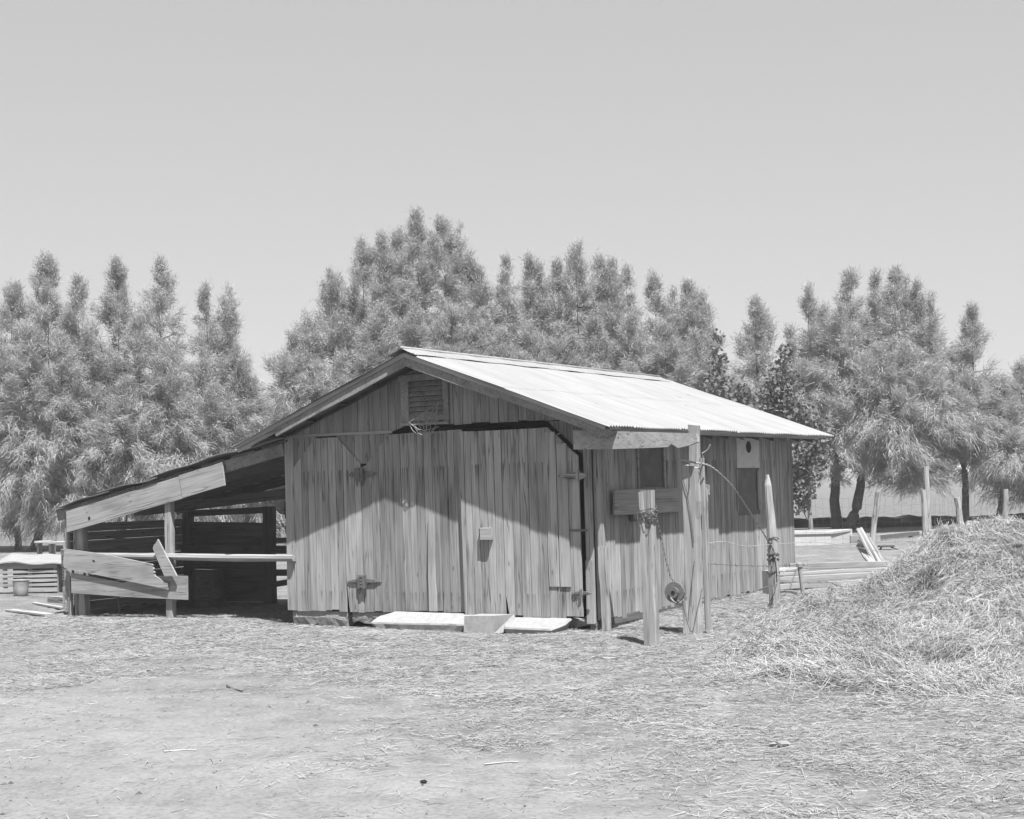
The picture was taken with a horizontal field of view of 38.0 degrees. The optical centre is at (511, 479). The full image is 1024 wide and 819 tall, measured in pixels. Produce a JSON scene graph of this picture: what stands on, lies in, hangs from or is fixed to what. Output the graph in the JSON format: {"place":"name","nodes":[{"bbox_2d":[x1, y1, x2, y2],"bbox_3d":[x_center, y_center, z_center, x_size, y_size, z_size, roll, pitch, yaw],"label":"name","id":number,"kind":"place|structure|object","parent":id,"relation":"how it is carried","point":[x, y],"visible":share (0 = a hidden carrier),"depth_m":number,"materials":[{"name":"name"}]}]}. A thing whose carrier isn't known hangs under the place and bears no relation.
{"place":"outdoors","nodes":[
{"label":"outdoors","id":0,"kind":"place"},
{"bbox_2d":[0,471,1023,818],"bbox_3d":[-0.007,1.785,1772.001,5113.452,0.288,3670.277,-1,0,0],"label":"ground","id":1,"kind":"structure","parent":0,"point":[196,719],"depth_m":10.17,"materials":[{"name":"grey soil"}]},
{"bbox_2d":[12,579,29,595],"bbox_3d":[-8.526,1.875,25.800,0.295,0.284,0.291,-1,0,0],"label":"bucket","id":2,"kind":"object","parent":1,"relation":"on","point":[20,587],"visible":1,"depth_m":25.70,"materials":[{"name":"metal"}]},
{"bbox_2d":[5,609,54,615],"bbox_3d":[-7.280,2.002,22.408,0.145,0.035,1.549,-1,-1,-40],"label":"loose board","id":3,"kind":"object","parent":1,"relation":"on","point":[30,612],"visible":1,"depth_m":22.31,"materials":[{"name":"grey wood"}]},
{"bbox_2d":[0,553,63,593],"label":"slatted crate","id":4,"kind":"object","parent":1,"relation":"on","point":[42,572],"visible":0.82,"depth_m":26.49,"materials":[{"name":"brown wood"}]},
{"bbox_2d":[34,540,55,553],"bbox_3d":[-12.562,1.894,40.000,0.430,0.492,0.503,-1,0,0],"label":"bench","id":5,"kind":"object","parent":1,"relation":"on","point":[39,547],"visible":0.51,"depth_m":39.99,"materials":[{"name":"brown wood"}]},
{"bbox_2d":[32,602,62,608],"bbox_3d":[-7.299,1.996,23.496,0.074,0.031,1.611,-1,0,-35],"label":"loose board","id":6,"kind":"object","parent":1,"relation":"on","point":[48,605],"visible":0.84,"depth_m":23.54,"materials":[{"name":"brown wood"}]},
{"bbox_2d":[47,596,62,602],"bbox_3d":[-7.398,1.959,24.246,0.451,0.103,0.105,0,1,36],"label":"loose board","id":7,"kind":"object","parent":1,"relation":"on","point":[55,599],"visible":0.7,"depth_m":24.24,"materials":[{"name":"grey wood"}]},
{"bbox_2d":[46,541,64,553],"bbox_3d":[-11.270,1.831,37.000,0.519,0.581,0.505,-1,0,0],"label":"bench","id":8,"kind":"object","parent":1,"relation":"on","point":[52,547],"visible":0.44,"depth_m":36.95,"materials":[{"name":"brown wood"}]},
{"bbox_2d":[60,549,66,609],"bbox_3d":[-6.930,1.545,23.020,0.137,0.932,0.486,-1,0,-27],"label":"post","id":9,"kind":"object","parent":1,"relation":"on","point":[62,565],"visible":0.29,"depth_m":23.08,"materials":[{"name":"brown wood"}]},
{"bbox_2d":[45,685,82,688],"bbox_3d":[-3.960,1.832,13.142,0.323,0.016,0.012,-3,0,-20],"label":"stick","id":10,"kind":"object","parent":1,"relation":"on","point":[63,686],"visible":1,"depth_m":13.13,"materials":[{"name":"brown wood"}]},
{"bbox_2d":[0,249,128,551],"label":"tamarisk tree","id":11,"kind":"object","parent":1,"relation":"on","point":[34,412],"visible":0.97,"depth_m":44.20,"materials":[{"name":"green plant"}]},
{"bbox_2d":[116,596,120,612],"bbox_3d":[-5.862,1.765,22.108,0.040,0.479,0.034,-12,-26,-5],"label":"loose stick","id":12,"kind":"object","parent":1,"relation":"on","point":[118,603],"visible":0.47,"depth_m":22.05,"materials":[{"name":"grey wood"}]},
{"bbox_2d":[62,252,216,546],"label":"tamarisk tree","id":13,"kind":"object","parent":1,"relation":"on","point":[144,436],"visible":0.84,"depth_m":44.99,"materials":[{"name":"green plant"}]},
{"bbox_2d":[163,749,195,752],"bbox_3d":[-2.173,1.772,9.722,0.219,0.016,0.016,3,0,-34],"label":"stick","id":14,"kind":"object","parent":1,"relation":"on","point":[180,749],"visible":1,"depth_m":9.72,"materials":[{"name":"grey wood"}]},
{"bbox_2d":[190,570,227,606],"bbox_3d":[-4.654,1.676,22.792,0.565,0.575,0.564,-1,0,0],"label":"barrel","id":15,"kind":"object","parent":1,"relation":"on","point":[208,588],"visible":0.9,"depth_m":22.57,"materials":[{"name":"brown wood"}]},
{"bbox_2d":[52,437,375,617],"bbox_3d":[-4.106,0.752,21.699,4.551,2.531,2.866,-2,0,31],"label":"lean to shed","id":16,"kind":"object","parent":1,"relation":"on","point":[244,556],"visible":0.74,"depth_m":21.57,"materials":[{"name":"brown wood"}]},
{"bbox_2d":[144,278,285,543],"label":"tamarisk tree","id":17,"kind":"object","parent":1,"relation":"on","point":[225,430],"visible":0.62,"depth_m":46.01,"materials":[{"name":"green plant"}]},
{"bbox_2d":[226,684,243,691],"bbox_3d":[-2.384,1.792,12.738,0.039,0.023,0.437,-1,0,-28],"label":"stick","id":18,"kind":"object","parent":1,"relation":"on","point":[228,686],"visible":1,"depth_m":12.71,"materials":[{"name":"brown wood"}]},
{"bbox_2d":[245,373,306,537],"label":"tamarisk tree","id":19,"kind":"object","parent":1,"relation":"on","point":[283,525],"depth_m":48.03,"materials":[{"name":"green plant"}]},
{"bbox_2d":[235,265,381,510],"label":"tamarisk tree","id":20,"kind":"object","parent":1,"relation":"on","point":[317,377],"visible":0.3,"depth_m":46.84,"materials":[{"name":"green plant"}]},
{"bbox_2d":[322,205,505,387],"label":"tamarisk tree","id":21,"kind":"object","parent":1,"relation":"on","point":[412,325],"visible":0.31,"depth_m":47.17,"materials":[{"name":"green plant"}]},
{"bbox_2d":[371,611,467,631],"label":"step slab","id":22,"kind":"structure","parent":1,"relation":"on","point":[445,622],"depth_m":18.04,"materials":[{"name":"concrete"}]},
{"bbox_2d":[464,614,515,632],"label":"concrete block","id":23,"kind":"structure","parent":1,"relation":"on","point":[486,623],"depth_m":17.37,"materials":[{"name":"grey concrete"}]},
{"bbox_2d":[484,761,518,764],"bbox_3d":[-0.065,1.759,9.232,0.217,0.017,0.019,-2,0,-11],"label":"stick","id":24,"kind":"object","parent":1,"relation":"on","point":[500,762],"visible":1,"depth_m":9.22,"materials":[{"name":"grey wood"}]},
{"bbox_2d":[0,599,1009,818],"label":"dung crumbs","id":25,"kind":"object","parent":1,"relation":"on","point":[138,792],"visible":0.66,"depth_m":10.27,"materials":[{"name":"soil"}]},
{"bbox_2d":[15,453,997,495],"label":"trees","id":26,"kind":"object","parent":1,"relation":"on","point":[849,482],"visible":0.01,"depth_m":189.91,"materials":[{"name":"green plant"}]},
{"bbox_2d":[452,249,570,434],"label":"tamarisk tree","id":27,"kind":"object","parent":1,"relation":"on","point":[529,337],"visible":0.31,"depth_m":46.99,"materials":[{"name":"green plant"}]},
{"bbox_2d":[0,588,1023,818],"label":"straw litter","id":28,"kind":"object","parent":1,"relation":"on","point":[336,643],"visible":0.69,"depth_m":12.73,"materials":[{"name":"grey plant"}]},
{"bbox_2d":[231,346,833,630],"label":"barn","id":29,"kind":"structure","parent":1,"relation":"on","point":[481,498],"depth_m":18.52,"materials":[{"name":"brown wood"}]},
{"bbox_2d":[294,437,380,612],"bbox_3d":[-2.257,0.582,19.048,1.395,2.250,0.080,-1,0,31],"label":"door","id":30,"kind":"structure","parent":29,"relation":"in","point":[328,478],"depth_m":19.13,"materials":[{"name":"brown wood"}]},
{"bbox_2d":[361,429,464,612],"bbox_3d":[-1.240,0.534,18.437,1.563,2.263,0.065,-1,0,31],"label":"door","id":31,"kind":"structure","parent":29,"relation":"in","point":[411,509],"depth_m":18.43,"materials":[{"name":"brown wood"}]},
{"bbox_2d":[407,402,439,434],"bbox_3d":[-1.076,-0.741,18.128,0.421,0.410,0.178,-1,0,0],"label":"wire basket","id":32,"kind":"object","parent":29,"relation":"hanging from","point":[426,423],"visible":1,"depth_m":18.09,"materials":[{"name":"grey metal"}]},
{"bbox_2d":[459,427,591,617],"bbox_3d":[0.141,0.516,17.506,1.772,2.255,0.125,-2,0,31],"label":"door","id":33,"kind":"structure","parent":29,"relation":"in","point":[520,488],"depth_m":17.54,"materials":[{"name":"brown wood"}]},
{"bbox_2d":[573,430,699,449],"bbox_3d":[1.374,-0.457,16.594,1.545,0.238,0.065,-1,0,31],"label":"head plank","id":34,"kind":"object","parent":29,"relation":"attached to","point":[583,439],"visible":0.92,"depth_m":16.59,"materials":[{"name":"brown wood"}]},
{"bbox_2d":[636,447,665,488],"bbox_3d":[1.716,-0.235,18.424,0.041,0.700,0.786,-2,0,31],"label":"window","id":35,"kind":"structure","parent":29,"relation":"in","point":[649,460],"depth_m":18.45,"materials":[{"name":"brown wood"}]},
{"bbox_2d":[736,468,759,515],"bbox_3d":[3.351,0.171,21.076,0.039,0.670,0.876,-2,0,31],"label":"window","id":36,"kind":"structure","parent":29,"relation":"in","point":[747,479],"depth_m":21.09,"materials":[{"name":"grey wood"}]},
{"bbox_2d":[504,617,571,634],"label":"step slab","id":37,"kind":"structure","parent":1,"relation":"on","point":[527,625],"depth_m":17.15,"materials":[{"name":"concrete"}]},
{"bbox_2d":[526,235,661,374],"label":"tamarisk tree","id":38,"kind":"object","parent":1,"relation":"on","point":[598,326],"visible":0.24,"depth_m":46.84,"materials":[{"name":"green plant"}]},
{"bbox_2d":[596,449,610,630],"bbox_3d":[1.036,0.623,17.069,0.123,2.331,0.072,-3,-1,31],"label":"corner post","id":39,"kind":"object","parent":1,"relation":"on","point":[603,570],"visible":0.88,"depth_m":17.05,"materials":[{"name":"grey wood"}]},
{"bbox_2d":[638,490,659,645],"bbox_3d":[1.440,0.948,15.558,0.145,1.675,0.121,-2,-1,31],"label":"free post","id":40,"kind":"object","parent":1,"relation":"on","point":[648,549],"visible":0.95,"depth_m":15.52,"materials":[{"name":"grey wood"}]},
{"bbox_2d":[637,506,657,529],"bbox_3d":[1.424,0.441,15.556,0.185,0.333,0.163,-1,0,32],"label":"wire wrap","id":41,"kind":"object","parent":40,"relation":"attached to","point":[655,514],"visible":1,"depth_m":15.50,"materials":[{"name":"grey metal"}]},
{"bbox_2d":[656,518,674,581],"bbox_3d":[1.706,0.786,16.467,0.214,0.781,0.056,-1,0,2],"label":"chain","id":42,"kind":"object","parent":40,"relation":"hanging from","point":[664,551],"visible":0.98,"depth_m":16.47,"materials":[{"name":"metal"}]},
{"bbox_2d":[665,582,684,604],"bbox_3d":[1.782,1.250,16.347,0.230,0.246,0.108,-1,0,31],"label":"pulley wheel","id":43,"kind":"object","parent":42,"relation":"hanging from","point":[674,592],"visible":1,"depth_m":16.32,"materials":[{"name":"metal"}]},
{"bbox_2d":[598,268,744,398],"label":"tamarisk tree","id":44,"kind":"object","parent":1,"relation":"on","point":[682,359],"visible":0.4,"depth_m":46.53,"materials":[{"name":"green plant"}]},
{"bbox_2d":[682,425,711,634],"bbox_3d":[2.038,0.591,16.452,0.230,2.405,0.336,-1,0,31],"label":"gate post","id":45,"kind":"object","parent":1,"relation":"on","point":[699,492],"visible":0.88,"depth_m":16.36,"materials":[{"name":"grey wood"}]},
{"bbox_2d":[682,462,702,631],"bbox_3d":[1.961,0.731,16.293,0.238,1.874,0.130,-1,0,7],"label":"loose wire","id":46,"kind":"object","parent":45,"relation":"attached to","point":[694,561],"visible":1,"depth_m":16.31,"materials":[{"name":"grey metal"}]},
{"bbox_2d":[679,445,778,575],"bbox_3d":[2.643,0.396,17.107,0.323,1.581,2.196,-1,0,38],"label":"twisted cable","id":47,"kind":"object","parent":45,"relation":"attached to","point":[701,463],"visible":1,"depth_m":17.07,"materials":[{"name":"metal"}]},
{"bbox_2d":[708,563,804,566],"bbox_3d":[3.215,1.052,18.421,0.240,0.296,4.491,-1,0,25],"label":"barbed wire","id":48,"kind":"object","parent":45,"relation":"attached to","point":[752,565],"visible":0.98,"depth_m":17.41,"materials":[{"name":"grey metal"}]},
{"bbox_2d":[684,581,836,598],"bbox_3d":[3.266,1.387,18.391,0.313,0.279,4.923,-1,0,30],"label":"barbed wire","id":49,"kind":"object","parent":45,"relation":"attached to","point":[771,586],"visible":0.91,"depth_m":17.80,"materials":[{"name":"grey metal"}]},
{"bbox_2d":[707,540,875,550],"bbox_3d":[4.439,0.997,21.808,0.385,0.712,11.662,-1,0,21],"label":"barbed wire","id":50,"kind":"object","parent":45,"relation":"attached to","point":[782,543],"visible":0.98,"depth_m":18.88,"materials":[{"name":"grey metal"}]},
{"bbox_2d":[701,328,753,407],"bbox_3d":[5.810,-1.136,40.192,1.793,5.898,1.239,-1,0,-12],"label":"cottonwood tree","id":51,"kind":"object","parent":1,"relation":"on","point":[715,383],"visible":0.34,"depth_m":39.99,"materials":[{"name":"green plant"}]},
{"bbox_2d":[762,571,768,593],"bbox_3d":[3.522,1.480,20.621,0.091,0.430,0.032,-2,0,31],"label":"board stub","id":52,"kind":"object","parent":1,"relation":"on","point":[765,580],"visible":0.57,"depth_m":20.61,"materials":[{"name":"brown wood"}]},
{"bbox_2d":[727,291,814,494],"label":"tamarisk tree","id":53,"kind":"object","parent":1,"relation":"on","point":[756,311],"visible":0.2,"depth_m":47.88,"materials":[{"name":"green plant"}]},
{"bbox_2d":[765,475,780,611],"bbox_3d":[3.174,0.855,18.137,0.148,1.832,0.150,-3,-1,0],"label":"fence post","id":54,"kind":"object","parent":1,"relation":"on","point":[773,577],"visible":0.9,"depth_m":18.09,"materials":[{"name":"grey wood"}]},
{"bbox_2d":[766,537,779,606],"bbox_3d":[3.182,1.123,18.123,0.174,0.857,0.156,-1,0,-44],"label":"wire wrap","id":55,"kind":"object","parent":54,"relation":"attached to","point":[771,559],"visible":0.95,"depth_m":18.06,"materials":[{"name":"grey metal"}]},
{"bbox_2d":[770,739,789,747],"bbox_3d":[1.739,1.710,9.646,0.145,0.060,0.075,-1,0,0],"label":"pale scrap","id":56,"kind":"object","parent":1,"relation":"on","point":[781,743],"visible":0.97,"depth_m":9.62,"materials":[{"name":"white paper"}]},
{"bbox_2d":[755,343,820,448],"bbox_3d":[7.362,-0.960,40.153,1.999,5.418,1.658,-1,0,0],"label":"cottonwood tree","id":57,"kind":"object","parent":1,"relation":"on","point":[780,403],"visible":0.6,"depth_m":39.87,"materials":[{"name":"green plant"}]},
{"bbox_2d":[780,590,797,597],"bbox_3d":[3.799,1.613,20.600,0.343,0.144,0.127,-1,0,0],"label":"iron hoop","id":58,"kind":"object","parent":1,"relation":"on","point":[795,593],"visible":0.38,"depth_m":20.63,"materials":[{"name":"grey metal"}]},
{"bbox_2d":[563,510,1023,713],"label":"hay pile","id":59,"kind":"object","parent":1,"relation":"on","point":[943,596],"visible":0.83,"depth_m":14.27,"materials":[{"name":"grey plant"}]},
{"bbox_2d":[796,562,804,593],"bbox_3d":[4.086,1.422,20.994,0.090,0.507,0.088,-8,1,0],"label":"pipe stake","id":60,"kind":"object","parent":1,"relation":"on","point":[801,579],"visible":0.77,"depth_m":20.97,"materials":[{"name":"grey metal"}]},
{"bbox_2d":[792,410,834,529],"bbox_3d":[7.876,-0.062,39.567,1.531,3.590,1.295,-1,0,0],"label":"cottonwood tree","id":61,"kind":"object","parent":1,"relation":"on","point":[804,454],"visible":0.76,"depth_m":39.46,"materials":[{"name":"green plant"}]},
{"bbox_2d":[794,529,851,545],"bbox_3d":[7.334,1.499,38.161,3.118,0.356,1.383,-1,0,0],"label":"concrete trough","id":62,"kind":"object","parent":1,"relation":"on","point":[837,537],"visible":0.49,"depth_m":37.50,"materials":[{"name":"grey concrete"}]},
{"bbox_2d":[754,266,895,528],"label":"tamarisk tree","id":63,"kind":"object","parent":1,"relation":"on","point":[824,376],"visible":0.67,"depth_m":46.05,"materials":[{"name":"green plant"}]},
{"bbox_2d":[765,561,891,591],"bbox_3d":[4.679,1.466,22.043,2.461,0.454,0.750,-1,0,-26],"label":"board pen","id":64,"kind":"object","parent":1,"relation":"on","point":[786,572],"visible":0.49,"depth_m":21.74,"materials":[{"name":"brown wood"}]},
{"bbox_2d":[856,544,870,560],"bbox_3d":[6.625,1.444,27.855,0.097,0.085,0.988,-13,23,0],"label":"cut pole","id":65,"kind":"object","parent":1,"relation":"on","point":[865,557],"visible":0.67,"depth_m":27.89,"materials":[{"name":"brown wood"}]},
{"bbox_2d":[857,540,873,560],"bbox_3d":[6.658,1.403,27.860,0.084,0.082,0.948,-17,30,0],"label":"cut pole","id":66,"kind":"object","parent":1,"relation":"on","point":[860,544],"visible":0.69,"depth_m":27.99,"materials":[{"name":"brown wood"}]},
{"bbox_2d":[856,528,875,560],"bbox_3d":[6.656,1.282,27.875,0.092,0.911,0.082,-18,-37,0],"label":"cut pole","id":67,"kind":"object","parent":1,"relation":"on","point":[864,543],"visible":0.76,"depth_m":27.90,"materials":[{"name":"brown wood"}]},
{"bbox_2d":[860,527,880,560],"bbox_3d":[6.737,1.280,27.869,0.084,0.986,0.082,-20,-41,0],"label":"cut pole","id":68,"kind":"object","parent":1,"relation":"on","point":[873,552],"visible":0.76,"depth_m":27.86,"materials":[{"name":"white wood"}]},
{"bbox_2d":[870,492,879,543],"bbox_3d":[8.921,0.961,36.506,0.171,1.329,0.151,6,0,0],"label":"fence post","id":69,"kind":"object","parent":1,"relation":"on","point":[876,508],"visible":0.84,"depth_m":36.45,"materials":[{"name":"grey wood"}]},
{"bbox_2d":[802,496,870,545],"bbox_3d":[7.950,1.020,36.352,1.794,1.220,0.064,-1,0,-10],"label":"woven wire","id":70,"kind":"object","parent":69,"relation":"attached to","point":[842,522],"visible":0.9,"depth_m":36.37,"materials":[{"name":"grey metal"}]},
{"bbox_2d":[868,537,884,560],"bbox_3d":[6.851,1.371,27.865,0.087,0.082,0.911,-16,37,0],"label":"cut pole","id":71,"kind":"object","parent":1,"relation":"on","point":[876,549],"visible":0.69,"depth_m":27.89,"materials":[{"name":"white wood"}]},
{"bbox_2d":[877,545,898,549],"bbox_3d":[8.526,1.565,33.494,0.569,0.173,0.235,-1,0,0],"label":"splayed stand","id":72,"kind":"object","parent":1,"relation":"on","point":[890,546],"visible":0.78,"depth_m":33.41,"materials":[{"name":"wood"}]},
{"bbox_2d":[872,495,922,542],"bbox_3d":[9.545,0.985,36.701,1.496,1.234,0.063,-1,0,-16],"label":"woven wire","id":73,"kind":"object","parent":1,"relation":"on","point":[901,516],"visible":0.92,"depth_m":36.74,"materials":[{"name":"grey metal"}]},
{"bbox_2d":[880,531,919,538],"bbox_3d":[10.443,1.497,40.001,0.053,0.124,2.623,-1,0,40],"label":"loose board","id":74,"kind":"object","parent":1,"relation":"on","point":[898,535],"visible":0.82,"depth_m":39.93,"materials":[{"name":"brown wood"}]},
{"bbox_2d":[825,261,978,531],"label":"tamarisk tree","id":75,"kind":"object","parent":1,"relation":"on","point":[909,392],"visible":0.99,"depth_m":45.35,"materials":[{"name":"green plant"}]},
{"bbox_2d":[794,513,1023,527],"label":"ditch bank","id":76,"kind":"structure","parent":1,"relation":"on","point":[826,522],"depth_m":49.34,"materials":[{"name":"soil"}]},
{"bbox_2d":[920,490,928,537],"bbox_3d":[10.243,0.933,36.901,0.155,1.355,0.148,-3,0,0],"label":"fence post","id":77,"kind":"object","parent":1,"relation":"on","point":[924,512],"visible":0.83,"depth_m":36.85,"materials":[{"name":"grey wood"}]},
{"bbox_2d":[923,466,931,535],"bbox_3d":[10.401,0.635,37.202,0.148,1.942,0.151,-2,0,0],"label":"fence post","id":78,"kind":"object","parent":1,"relation":"on","point":[926,477],"visible":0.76,"depth_m":37.14,"materials":[{"name":"grey wood"}]},
{"bbox_2d":[954,497,963,526],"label":"fence post","id":79,"kind":"object","parent":1,"relation":"on","point":[959,514],"visible":0.64,"depth_m":40.92,"materials":[{"name":"grey wood"}]},
{"bbox_2d":[928,493,1003,528],"bbox_3d":[12.101,0.957,39.448,0.086,1.192,6.335,-1,0,36],"label":"woven wire","id":80,"kind":"object","parent":1,"relation":"on","point":[961,507],"visible":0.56,"depth_m":39.03,"materials":[{"name":"grey metal"}]},
{"bbox_2d":[910,298,1023,523],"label":"tamarisk tree","id":81,"kind":"object","parent":1,"relation":"on","point":[969,383],"visible":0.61,"depth_m":46.50,"materials":[{"name":"grey plant"}]},
{"bbox_2d":[953,352,1023,519],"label":"tamarisk tree","id":82,"kind":"object","parent":1,"relation":"on","point":[1011,468],"visible":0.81,"depth_m":46.38,"materials":[{"name":"grey plant"}]},
{"bbox_2d":[1002,489,1008,519],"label":"fence post","id":83,"kind":"object","parent":1,"relation":"on","point":[1005,502],"visible":0.69,"depth_m":41.94,"materials":[{"name":"grey wood"}]},
{"bbox_2d":[0,0,1023,476],"label":"sky","id":84,"kind":"structure","parent":0,"point":[741,148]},
{"bbox_2d":[850,534,880,542],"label":"board wall","id":85,"kind":"structure","parent":0,"point":[854,538],"depth_m":38.22,"materials":[{"name":"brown wood"}]}
]}

